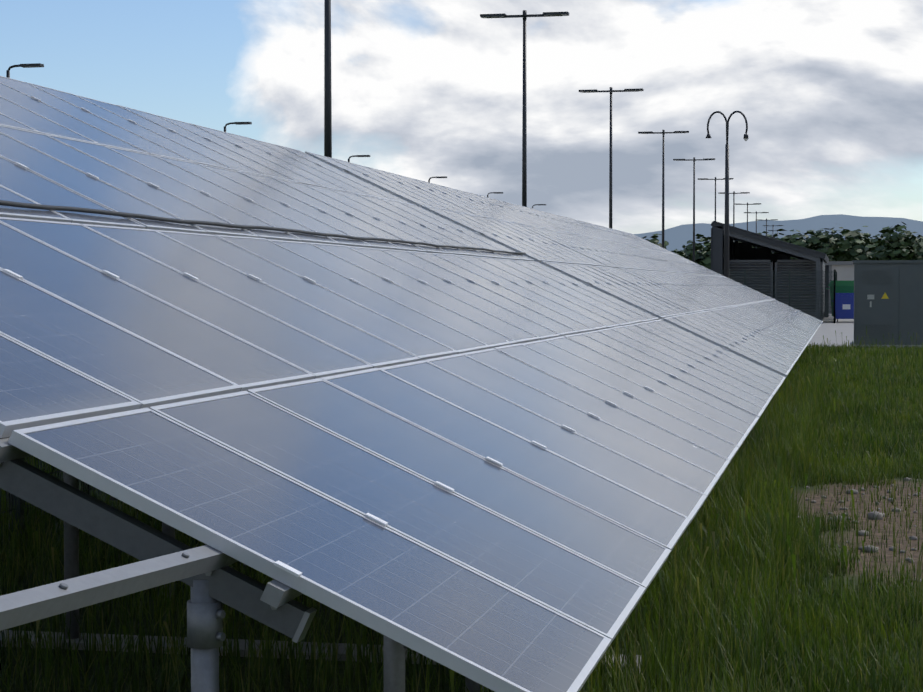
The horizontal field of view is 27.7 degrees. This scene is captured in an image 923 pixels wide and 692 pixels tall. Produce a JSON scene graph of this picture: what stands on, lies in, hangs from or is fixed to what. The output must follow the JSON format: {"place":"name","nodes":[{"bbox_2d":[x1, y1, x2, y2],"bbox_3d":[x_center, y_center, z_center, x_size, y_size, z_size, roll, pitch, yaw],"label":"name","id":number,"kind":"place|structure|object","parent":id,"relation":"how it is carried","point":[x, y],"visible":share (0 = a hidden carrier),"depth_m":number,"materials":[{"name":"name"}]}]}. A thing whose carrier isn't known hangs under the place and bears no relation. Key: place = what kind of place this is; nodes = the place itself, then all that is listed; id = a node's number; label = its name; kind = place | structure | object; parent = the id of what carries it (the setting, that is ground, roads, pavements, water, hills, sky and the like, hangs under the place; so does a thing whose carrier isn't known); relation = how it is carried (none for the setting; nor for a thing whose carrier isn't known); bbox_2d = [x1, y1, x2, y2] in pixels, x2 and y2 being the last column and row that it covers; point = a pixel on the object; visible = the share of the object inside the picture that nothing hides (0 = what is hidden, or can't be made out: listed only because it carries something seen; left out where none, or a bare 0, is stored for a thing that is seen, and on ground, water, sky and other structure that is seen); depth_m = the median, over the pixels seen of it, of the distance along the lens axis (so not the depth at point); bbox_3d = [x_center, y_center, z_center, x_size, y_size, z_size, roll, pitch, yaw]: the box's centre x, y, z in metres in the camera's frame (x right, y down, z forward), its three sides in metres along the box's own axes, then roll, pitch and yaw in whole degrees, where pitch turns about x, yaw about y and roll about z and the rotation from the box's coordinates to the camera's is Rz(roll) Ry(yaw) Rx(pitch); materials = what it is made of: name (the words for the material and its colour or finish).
{"place":"outdoors","nodes":[
{"label":"outdoors","id":0,"kind":"place"},
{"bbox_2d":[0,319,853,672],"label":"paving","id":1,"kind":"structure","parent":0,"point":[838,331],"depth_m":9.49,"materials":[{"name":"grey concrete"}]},
{"bbox_2d":[706,111,748,277],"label":"lamp post","id":2,"kind":"object","parent":1,"relation":"on","point":[726,243],"visible":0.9,"depth_m":76.84,"materials":[{"name":"grey metal"}]},
{"bbox_2d":[711,221,828,297],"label":"shelter","id":3,"kind":"object","parent":1,"relation":"on","point":[740,248],"visible":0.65,"depth_m":96.90,"materials":[{"name":"grey metal"}]},
{"bbox_2d":[729,260,824,306],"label":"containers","id":4,"kind":"object","parent":1,"relation":"on","point":[769,278],"visible":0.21,"depth_m":97.57,"materials":[{"name":"grey metal"}]},
{"bbox_2d":[825,261,853,297],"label":"yard building","id":5,"kind":"structure","parent":1,"relation":"on","point":[844,270],"depth_m":129.90,"materials":[{"name":"grey"}]},
{"bbox_2d":[826,281,853,315],"bbox_3d":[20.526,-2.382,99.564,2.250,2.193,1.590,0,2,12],"label":"green wheelie bin","id":6,"kind":"object","parent":1,"relation":"on","point":[844,286],"visible":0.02,"depth_m":98.91,"materials":[{"name":"green plastic"}]},
{"bbox_2d":[835,293,853,321],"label":"blue wheelie bin","id":7,"kind":"object","parent":1,"relation":"on","point":[844,305],"visible":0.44,"depth_m":97.40,"materials":[{"name":"blue plastic"}]},
{"bbox_2d":[850,260,922,348],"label":"electrical cabinet","id":8,"kind":"object","parent":1,"relation":"on","point":[888,299],"visible":0.92,"depth_m":55.15,"materials":[{"name":"grey metal"}]},
{"bbox_2d":[0,326,922,691],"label":"grass","id":9,"kind":"structure","parent":0,"point":[762,532],"depth_m":10.16,"materials":[{"name":"green plant"}]},
{"bbox_2d":[0,351,922,691],"bbox_3d":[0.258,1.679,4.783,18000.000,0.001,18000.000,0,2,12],"label":"ground","id":10,"kind":"structure","parent":0,"point":[876,537],"depth_m":10.60,"materials":[{"name":"brown soil"}]},
{"bbox_2d":[0,154,711,691],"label":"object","id":11,"kind":"object","parent":10,"relation":"on","point":[210,576],"visible":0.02,"depth_m":4.97,"materials":[{"name":"metal"}]},
{"bbox_2d":[0,200,525,648],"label":"string cable","id":12,"kind":"object","parent":11,"relation":"on","point":[65,208],"visible":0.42,"depth_m":11.38,"materials":[{"name":"black plastic"}]},
{"bbox_2d":[0,76,822,691],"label":"solar panels","id":13,"kind":"object","parent":11,"relation":"on","point":[496,472],"visible":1,"depth_m":8.66,"materials":[{"name":"blue glass"}]},
{"bbox_2d":[6,0,786,261],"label":"street lights","id":14,"kind":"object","parent":10,"relation":"on","point":[327,91],"depth_m":56.13,"materials":[{"name":"grey metal"}]},
{"bbox_2d":[0,269,836,535],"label":"fences","id":15,"kind":"object","parent":10,"relation":"on","point":[821,308],"visible":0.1,"depth_m":95.17,"materials":[{"name":"grey metal"}]},
{"bbox_2d":[797,477,921,601],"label":"stones","id":16,"kind":"object","parent":10,"relation":"on","point":[877,516],"visible":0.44,"depth_m":14.74,"materials":[{"name":"grey stone"}]},
{"bbox_2d":[0,0,922,233],"label":"sky","id":17,"kind":"structure","parent":0,"point":[829,93],"materials":[{"name":"white"}]},
{"bbox_2d":[634,214,922,252],"bbox_3d":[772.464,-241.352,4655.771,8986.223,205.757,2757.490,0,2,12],"label":"distant hills","id":18,"kind":"structure","parent":0,"point":[678,237],"depth_m":5108.50,"materials":[{"name":"green plant"}]}
]}

